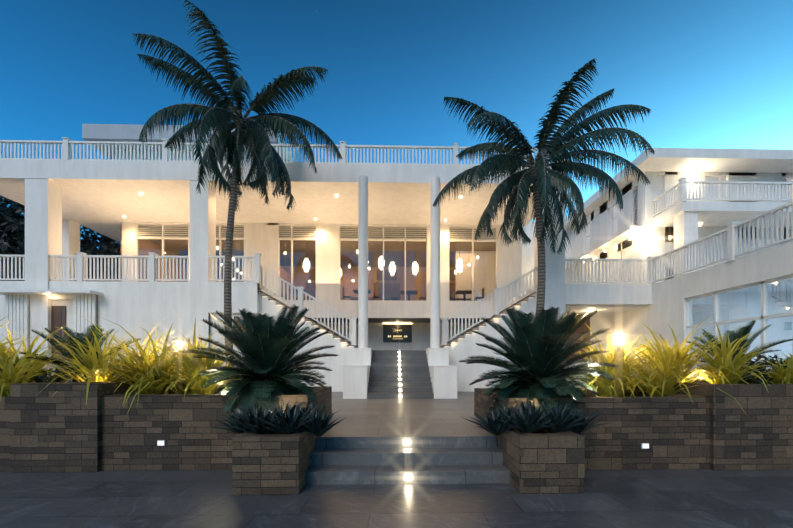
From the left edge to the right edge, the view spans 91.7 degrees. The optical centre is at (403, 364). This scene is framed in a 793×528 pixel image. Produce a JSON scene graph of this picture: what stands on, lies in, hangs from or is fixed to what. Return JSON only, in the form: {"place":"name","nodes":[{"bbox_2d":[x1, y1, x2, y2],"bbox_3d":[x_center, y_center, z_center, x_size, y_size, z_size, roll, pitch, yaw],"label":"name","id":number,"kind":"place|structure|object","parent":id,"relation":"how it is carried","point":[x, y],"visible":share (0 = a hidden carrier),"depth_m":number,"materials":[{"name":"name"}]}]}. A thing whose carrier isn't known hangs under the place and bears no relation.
{"place":"outdoors","nodes":[
{"label":"outdoors","id":0,"kind":"place"},
{"bbox_2d":[0,469,792,527],"bbox_3d":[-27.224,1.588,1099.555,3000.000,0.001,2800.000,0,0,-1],"label":"ground","id":1,"kind":"structure","parent":0,"point":[692,498],"depth_m":4.38,"materials":[{"name":"stone"}]},
{"bbox_2d":[0,195,120,280],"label":"trees","id":2,"kind":"object","parent":1,"relation":"on","point":[12,235],"visible":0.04,"depth_m":22.30,"materials":[{"name":"green plant"}]},
{"bbox_2d":[0,378,792,494],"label":"planter stone walls","id":3,"kind":"structure","parent":1,"relation":"on","point":[65,427],"depth_m":5.74,"materials":[{"name":"brown stone"}]},
{"bbox_2d":[0,354,791,383],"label":"shrubs","id":4,"kind":"object","parent":3,"relation":"in","point":[37,379],"visible":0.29,"depth_m":6.52,"materials":[{"name":"green plant"}]},
{"bbox_2d":[0,311,792,413],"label":"variegated grass plants","id":5,"kind":"object","parent":3,"relation":"in","point":[658,373],"visible":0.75,"depth_m":6.34,"materials":[{"name":"yellow plant"}]},
{"bbox_2d":[172,331,624,371],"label":"bollard lamps","id":6,"kind":"object","parent":3,"relation":"on","point":[619,346],"visible":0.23,"depth_m":7.68,"materials":[{"name":"metal"}]},
{"bbox_2d":[175,333,622,349],"bbox_3d":[-3.582,-0.412,7.480,15.990,0.400,0.300,0,0,-1],"label":"wall light","id":7,"kind":"object","parent":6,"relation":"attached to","point":[619,337],"visible":0.54,"depth_m":7.69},
{"bbox_2d":[157,440,648,448],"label":"recessed wall lights","id":8,"kind":"object","parent":3,"relation":"attached to","point":[162,443],"visible":0.92,"depth_m":5.75},
{"bbox_2d":[19,304,792,414],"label":"cycad plants","id":9,"kind":"object","parent":3,"relation":"in","point":[536,353],"visible":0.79,"depth_m":5.86,"materials":[{"name":"green plant"}]},
{"bbox_2d":[212,396,612,436],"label":"agave plants","id":10,"kind":"object","parent":3,"relation":"in","point":[528,417],"visible":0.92,"depth_m":5.05,"materials":[{"name":"green plant"}]},
{"bbox_2d":[306,350,509,484],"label":"entrance steps","id":11,"kind":"structure","parent":1,"relation":"on","point":[362,442],"depth_m":5.79,"materials":[{"name":"stone"}]},
{"bbox_2d":[132,0,342,383],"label":"palm","id":12,"kind":"object","parent":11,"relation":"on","point":[261,126],"depth_m":11.68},
{"bbox_2d":[0,159,564,398],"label":"building","id":13,"kind":"structure","parent":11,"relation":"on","point":[61,201],"depth_m":14.89,"materials":[{"name":"white paint"}]},
{"bbox_2d":[82,124,292,161],"bbox_3d":[-10.931,-9.637,22.627,9.300,3.850,8.000,0,0,-1],"label":"rooftop structure","id":14,"kind":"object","parent":13,"relation":"on","point":[114,132],"depth_m":18.61,"materials":[{"name":"white paint"}]},
{"bbox_2d":[121,223,495,300],"bbox_3d":[-4.291,-5.047,23.093,19.800,3.930,7.400,0,0,-1],"label":"restaurant interior","id":15,"kind":"object","parent":13,"relation":"on","point":[345,287],"depth_m":24.42,"materials":[{"name":"brown wood"}]},
{"bbox_2d":[164,240,477,281],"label":"pendant lamps","id":16,"kind":"object","parent":15,"relation":"hanging from","point":[392,271],"depth_m":21.23,"materials":[{"name":"beige glass"}]},
{"bbox_2d":[136,224,496,301],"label":"window frames","id":17,"kind":"structure","parent":13,"relation":"on","point":[291,233],"depth_m":19.31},
{"bbox_2d":[138,239,495,300],"bbox_3d":[-4.266,-4.687,19.282,17.940,3.110,0.001,0,0,-1],"label":"window glass","id":18,"kind":"object","parent":17,"relation":"in","point":[356,272],"depth_m":19.36,"materials":[{"name":"clear glass"}]},
{"bbox_2d":[250,291,536,391],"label":"staircases","id":19,"kind":"structure","parent":13,"relation":"on","point":[466,346],"depth_m":15.21,"materials":[{"name":"white paint"}]},
{"bbox_2d":[262,296,530,346],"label":"stair lights","id":20,"kind":"object","parent":19,"relation":"attached to","point":[352,346],"visible":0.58,"depth_m":15.13,"materials":[{"name":"white"}]},
{"bbox_2d":[0,137,792,344],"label":"balustrades","id":21,"kind":"object","parent":13,"relation":"on","point":[81,258],"visible":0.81,"depth_m":14.76,"materials":[{"name":"white paint"}]},
{"bbox_2d":[383,323,411,341],"bbox_3d":[-0.368,-1.742,21.440,1.600,1.060,0.100,0,0,-1],"label":"restaurant sign","id":22,"kind":"object","parent":13,"relation":"attached to","point":[397,332],"visible":1,"depth_m":21.45,"materials":[{"name":"black metal"}]},
{"bbox_2d":[398,352,411,479],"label":"step lights","id":23,"kind":"object","parent":11,"relation":"attached to","point":[408,477],"visible":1,"depth_m":5.76,"materials":[{"name":"beige"}]},
{"bbox_2d":[433,58,654,320],"bbox_3d":[4.430,-3.507,11.775,6.862,9.268,6.056,0,0,-1],"label":"palm","id":24,"kind":"object","parent":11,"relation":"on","point":[510,160],"depth_m":11.47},
{"bbox_2d":[0,0,792,247],"label":"sky","id":25,"kind":"structure","parent":0,"point":[710,74],"materials":[{"name":"blue"}]},
{"bbox_2d":[455,148,792,387],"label":"wing","id":26,"kind":"structure","parent":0,"point":[627,308],"depth_m":16.10,"materials":[{"name":"white paint"}]},
{"bbox_2d":[593,184,701,258],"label":"wall lights","id":27,"kind":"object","parent":26,"relation":"attached to","point":[643,238],"depth_m":16.07,"materials":[{"name":"white"}]},
{"bbox_2d":[586,176,792,283],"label":"wing windows","id":28,"kind":"structure","parent":26,"relation":"attached to","point":[615,207],"depth_m":16.55,"materials":[{"name":"glass"}]},
{"bbox_2d":[652,177,792,216],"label":"balcony rail","id":29,"kind":"object","parent":26,"relation":"on","point":[680,191],"visible":1,"depth_m":14.66,"materials":[{"name":"white paint"}]},
{"bbox_2d":[686,274,792,376],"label":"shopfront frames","id":30,"kind":"structure","parent":26,"relation":"attached to","point":[763,317],"depth_m":11.13,"materials":[{"name":"white metal"}]},
{"bbox_2d":[689,279,792,376],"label":"window glass","id":31,"kind":"object","parent":30,"relation":"in","point":[750,311],"depth_m":11.13,"materials":[{"name":"clear glass"}]},
{"bbox_2d":[692,279,792,377],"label":"shop interior","id":32,"kind":"object","parent":26,"relation":"attached to","point":[770,305],"depth_m":14.00,"materials":[{"name":"white wood"}]}
]}

